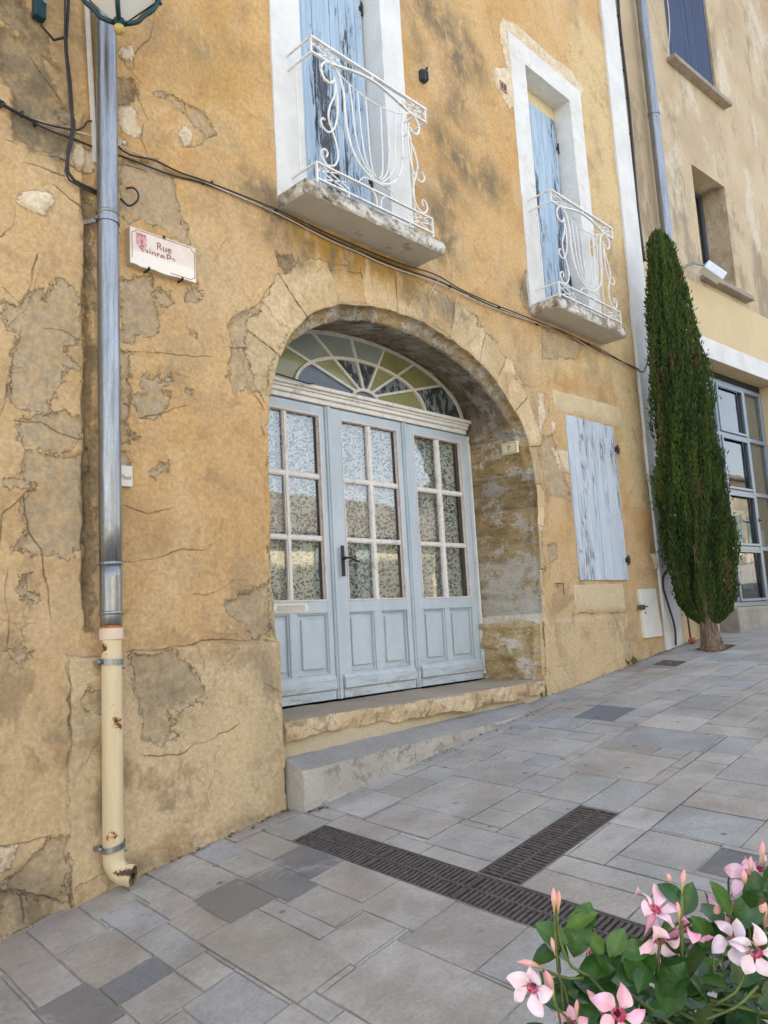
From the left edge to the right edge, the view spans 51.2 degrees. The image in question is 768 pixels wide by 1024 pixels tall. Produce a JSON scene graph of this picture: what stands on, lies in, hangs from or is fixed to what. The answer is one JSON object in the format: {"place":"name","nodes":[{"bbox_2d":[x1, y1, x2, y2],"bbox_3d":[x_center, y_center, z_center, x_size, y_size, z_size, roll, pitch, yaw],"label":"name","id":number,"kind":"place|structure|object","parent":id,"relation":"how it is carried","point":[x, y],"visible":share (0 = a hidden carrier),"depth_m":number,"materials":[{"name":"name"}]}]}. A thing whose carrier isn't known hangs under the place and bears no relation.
{"place":"outdoors","nodes":[
{"label":"outdoors","id":0,"kind":"place"},
{"bbox_2d":[0,623,767,1023],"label":"pavement","id":1,"kind":"structure","parent":0,"point":[266,921],"depth_m":3.69,"materials":[{"name":"stone"}]},
{"bbox_2d":[112,644,685,888],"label":"leaf litter","id":2,"kind":"object","parent":1,"relation":"on","point":[407,768],"visible":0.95,"depth_m":4.76,"materials":[{"name":"brown plant"}]},
{"bbox_2d":[284,702,531,813],"bbox_3d":[0.346,1.725,5.733,0.226,0.456,2.595,-11,-11,43],"label":"stone step","id":3,"kind":"object","parent":1,"relation":"on","point":[314,779],"visible":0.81,"depth_m":5.20,"materials":[{"name":"grey stone"}]},
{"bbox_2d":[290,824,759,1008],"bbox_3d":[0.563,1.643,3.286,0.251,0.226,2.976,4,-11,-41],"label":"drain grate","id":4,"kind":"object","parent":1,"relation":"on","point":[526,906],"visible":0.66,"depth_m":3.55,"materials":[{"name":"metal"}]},
{"bbox_2d":[476,805,620,885],"bbox_3d":[0.820,1.625,3.870,0.252,0.197,0.941,-11,-11,43],"label":"drain grate","id":5,"kind":"object","parent":1,"relation":"on","point":[526,860],"visible":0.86,"depth_m":3.83,"materials":[{"name":"metal"}]},
{"bbox_2d":[626,656,638,664],"bbox_3d":[2.502,1.494,8.092,0.151,0.091,0.176,-11,-11,43],"label":"dry leaf","id":6,"kind":"object","parent":1,"relation":"on","point":[633,660],"visible":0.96,"depth_m":8.04,"materials":[{"name":"brown plant"}]},
{"bbox_2d":[653,660,686,666],"bbox_3d":[2.843,1.510,7.980,0.270,0.056,0.329,-11,-11,43],"label":"manhole cover","id":7,"kind":"object","parent":1,"relation":"on","point":[674,663],"visible":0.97,"depth_m":7.97,"materials":[{"name":"metal"}]},
{"bbox_2d":[686,616,695,643],"bbox_3d":[3.448,1.105,9.070,0.095,0.762,0.090,-11,-11,43],"label":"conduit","id":8,"kind":"object","parent":1,"relation":"on","point":[691,640],"visible":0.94,"depth_m":9.04,"materials":[{"name":"orange plastic"}]},
{"bbox_2d":[694,644,734,650],"bbox_3d":[3.572,1.453,8.625,0.330,0.055,0.440,-11,-11,43],"label":"tree pit","id":9,"kind":"object","parent":1,"relation":"on","point":[728,646],"visible":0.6,"depth_m":8.59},
{"bbox_2d":[643,228,742,651],"bbox_3d":[3.323,-0.861,8.833,0.889,4.797,0.863,-11,-11,43],"label":"cypress tree","id":10,"kind":"object","parent":9,"relation":"in","point":[701,556],"visible":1,"depth_m":8.60,"materials":[{"name":"green plant"}]},
{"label":"ground","id":11,"kind":"structure","parent":0,"visible":0},
{"bbox_2d":[0,0,682,943],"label":"ochre house","id":12,"kind":"structure","parent":11,"relation":"on","point":[370,532],"depth_m":5.82,"materials":[{"name":"paint"}]},
{"bbox_2d":[39,24,67,40],"bbox_3d":[-1.817,-2.622,4.408,0.016,0.069,0.153,-11,-11,43],"label":"wall cable","id":13,"kind":"object","parent":12,"relation":"attached to","point":[49,34],"depth_m":4.39,"materials":[{"name":"rubber"}]},
{"bbox_2d":[64,0,96,194],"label":"wall cable","id":14,"kind":"object","parent":12,"relation":"attached to","point":[74,125],"depth_m":4.42,"materials":[{"name":"rubber"}]},
{"bbox_2d":[84,0,95,163],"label":"cable trunking","id":15,"kind":"object","parent":12,"relation":"attached to","point":[90,73],"visible":0.78,"depth_m":4.54,"materials":[{"name":"white plastic"}]},
{"bbox_2d":[32,0,161,35],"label":"wall lantern","id":16,"kind":"object","parent":12,"relation":"attached to","point":[121,14],"depth_m":4.11,"materials":[{"name":"green metal"}]},
{"bbox_2d":[83,6,137,887],"bbox_3d":[-1.625,-3.048,4.634,0.252,9.910,0.133,-3,-8,-4],"label":"drainpipe","id":17,"kind":"object","parent":12,"relation":"attached to","point":[118,868],"visible":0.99,"depth_m":4.21,"materials":[{"name":"metal"}]},
{"bbox_2d":[121,465,132,486],"bbox_3d":[-1.439,-0.197,4.378,0.043,0.115,0.128,-11,-11,43],"label":"name plate","id":18,"kind":"object","parent":12,"relation":"attached to","point":[126,476],"visible":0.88,"depth_m":4.39,"materials":[{"name":"white plastic"}]},
{"bbox_2d":[120,186,139,206],"bbox_3d":[-1.468,-1.819,4.627,0.108,0.123,0.023,-1,-8,-15],"label":"cable hook","id":19,"kind":"object","parent":12,"relation":"attached to","point":[132,204],"visible":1,"depth_m":4.63,"materials":[{"name":"metal"}]},
{"bbox_2d":[125,226,195,284],"bbox_3d":[-1.311,-1.506,4.730,0.060,0.243,0.435,-11,-11,43],"label":"street sign","id":20,"kind":"object","parent":12,"relation":"attached to","point":[160,256],"visible":1,"depth_m":4.70,"materials":[{"name":"ceramic"}]},
{"bbox_2d":[275,373,313,384],"bbox_3d":[-0.713,-1.006,6.006,0.492,0.036,0.018,5,-11,-45],"label":"loose wire","id":21,"kind":"object","parent":12,"relation":"on","point":[293,378],"visible":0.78,"depth_m":6.03,"materials":[{"name":"rubber"}]},
{"bbox_2d":[0,97,598,352],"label":"wall cable","id":22,"kind":"object","parent":12,"relation":"attached to","point":[325,237],"depth_m":5.77,"materials":[{"name":"black rubber"}]},
{"bbox_2d":[268,396,337,706],"bbox_3d":[-0.735,0.268,5.939,0.135,2.275,0.830,-11,-11,43],"label":"door leaf","id":23,"kind":"structure","parent":12,"relation":"in","point":[306,639],"depth_m":6.05,"materials":[{"name":"blue paint"}]},
{"bbox_2d":[0,102,638,369],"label":"wall cable","id":24,"kind":"object","parent":12,"relation":"attached to","point":[35,124],"depth_m":5.45,"materials":[{"name":"rubber"}]},
{"bbox_2d":[427,263,468,338],"bbox_3d":[0.557,-1.734,6.741,0.006,0.598,0.533,-11,-11,43],"label":"wall cable","id":25,"kind":"object","parent":24,"relation":"hanging from","point":[432,306],"depth_m":6.66,"materials":[{"name":"black rubber"}]},
{"bbox_2d":[0,100,649,371],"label":"wall cable","id":26,"kind":"object","parent":12,"relation":"attached to","point":[51,125],"depth_m":5.48,"materials":[{"name":"rubber"}]},
{"bbox_2d":[330,408,416,697],"bbox_3d":[-0.112,0.322,6.580,0.135,2.275,0.835,-11,-11,43],"label":"door leaf","id":27,"kind":"structure","parent":12,"relation":"in","point":[377,648],"depth_m":6.59,"materials":[{"name":"blue paint"}]},
{"bbox_2d":[418,67,428,83],"bbox_3d":[0.349,-3.757,6.900,0.085,0.135,0.070,-11,-11,43],"label":"shutter stop","id":28,"kind":"object","parent":12,"relation":"attached to","point":[423,76],"visible":1,"depth_m":6.88,"materials":[{"name":"black metal"}]},
{"bbox_2d":[406,424,482,686],"bbox_3d":[0.512,0.377,7.223,0.134,2.275,0.843,-11,-11,43],"label":"door leaf","id":29,"kind":"structure","parent":12,"relation":"in","point":[449,650],"depth_m":7.23,"materials":[{"name":"blue paint"}]},
{"bbox_2d":[499,80,506,93],"bbox_3d":[1.165,-4.173,7.876,0.030,0.100,0.109,-11,-11,43],"label":"wall vent","id":30,"kind":"object","parent":12,"relation":"attached to","point":[503,86],"depth_m":7.86,"materials":[{"name":"ceramic"}]},
{"bbox_2d":[501,441,518,455],"bbox_3d":[1.160,-0.587,7.383,0.175,0.110,0.032,-11,-11,43],"label":"number plate","id":31,"kind":"object","parent":12,"relation":"attached to","point":[509,448],"visible":1,"depth_m":7.37,"materials":[{"name":"beige ceramic"}]},
{"bbox_2d":[617,0,645,261],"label":"wall cable","id":32,"kind":"object","parent":12,"relation":"attached to","point":[629,108],"depth_m":9.98,"materials":[{"name":"rubber"}]},
{"bbox_2d":[637,589,662,637],"bbox_3d":[2.848,1.081,8.584,0.088,0.520,0.480,-11,-11,43],"label":"meter cover","id":33,"kind":"object","parent":12,"relation":"attached to","point":[648,607],"visible":1,"depth_m":8.56,"materials":[{"name":"metal"}]},
{"bbox_2d":[650,554,658,568],"bbox_3d":[2.966,0.548,8.815,0.078,0.170,0.146,-8,-9,32],"label":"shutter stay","id":34,"kind":"object","parent":12,"relation":"attached to","point":[654,560],"visible":1,"depth_m":8.80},
{"bbox_2d":[662,570,676,644],"bbox_3d":[3.162,1.050,8.882,0.024,0.852,0.222,-11,-11,43],"label":"wall cable","id":35,"kind":"object","parent":12,"relation":"attached to","point":[664,592],"depth_m":8.87,"materials":[{"name":"rubber"}]},
{"bbox_2d":[615,0,767,643],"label":"beige neighbour house","id":36,"kind":"structure","parent":11,"relation":"on","point":[711,71],"depth_m":11.59,"materials":[{"name":"paint"}]},
{"bbox_2d":[635,0,672,241],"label":"drainpipe","id":37,"kind":"object","parent":36,"relation":"attached to","point":[653,114],"visible":0.36,"depth_m":10.19,"materials":[{"name":"metal"}]},
{"bbox_2d":[649,0,665,50],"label":"wall cable","id":38,"kind":"object","parent":36,"relation":"attached to","point":[658,26],"depth_m":10.94,"materials":[{"name":"beige plastic"}]},
{"bbox_2d":[667,0,669,52],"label":"wall cable","id":39,"kind":"object","parent":36,"relation":"attached to","point":[669,26],"depth_m":11.13,"materials":[{"name":"white plastic"}]},
{"bbox_2d":[695,200,702,260],"bbox_3d":[4.368,-3.909,11.641,1.000,1.665,0.020,4,-11,-42],"label":"window dark","id":40,"kind":"structure","parent":36,"relation":"in","point":[695,200],"depth_m":12.01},
{"bbox_2d":[694,192,709,263],"bbox_3d":[4.421,-3.920,11.582,1.000,1.665,0.060,4,-11,-42],"label":"window frame","id":41,"kind":"structure","parent":36,"relation":"in","point":[698,198],"depth_m":11.92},
{"bbox_2d":[682,260,726,283],"bbox_3d":[4.160,-3.122,10.421,0.542,0.281,0.160,-3,-8,-4],"label":"floodlight","id":42,"kind":"object","parent":36,"relation":"attached to","point":[713,272],"visible":0.98,"depth_m":10.36,"materials":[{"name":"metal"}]},
{"bbox_2d":[735,515,742,542],"bbox_3d":[4.943,0.251,11.147,0.048,0.423,0.143,-11,-11,43],"label":"sculpture","id":43,"kind":"object","parent":36,"relation":"on","point":[737,526],"visible":0.86,"depth_m":11.12,"materials":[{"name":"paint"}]},
{"bbox_2d":[739,556,753,588],"bbox_3d":[5.010,0.838,11.076,0.330,0.450,0.004,4,-11,-42],"label":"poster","id":44,"kind":"object","parent":36,"relation":"attached to","point":[746,573],"visible":1,"depth_m":11.07,"materials":[{"name":"white paper"}]},
{"bbox_2d":[761,530,765,546],"bbox_3d":[5.457,0.382,11.572,0.190,0.240,0.004,4,-11,-42],"label":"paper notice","id":45,"kind":"object","parent":36,"relation":"attached to","point":[763,539],"visible":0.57,"depth_m":11.60,"materials":[{"name":"white paper"}]},
{"bbox_3d":[0.938,1.210,0.976,0.679,0.700,0.809,-11,-11,43],"label":"flower planter","id":46,"kind":"object","parent":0,"visible":0},
{"bbox_2d":[507,841,767,1023],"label":"mandevilla plant","id":47,"kind":"object","parent":46,"relation":"in","point":[682,981],"visible":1,"depth_m":1.13,"materials":[{"name":"green plant"}]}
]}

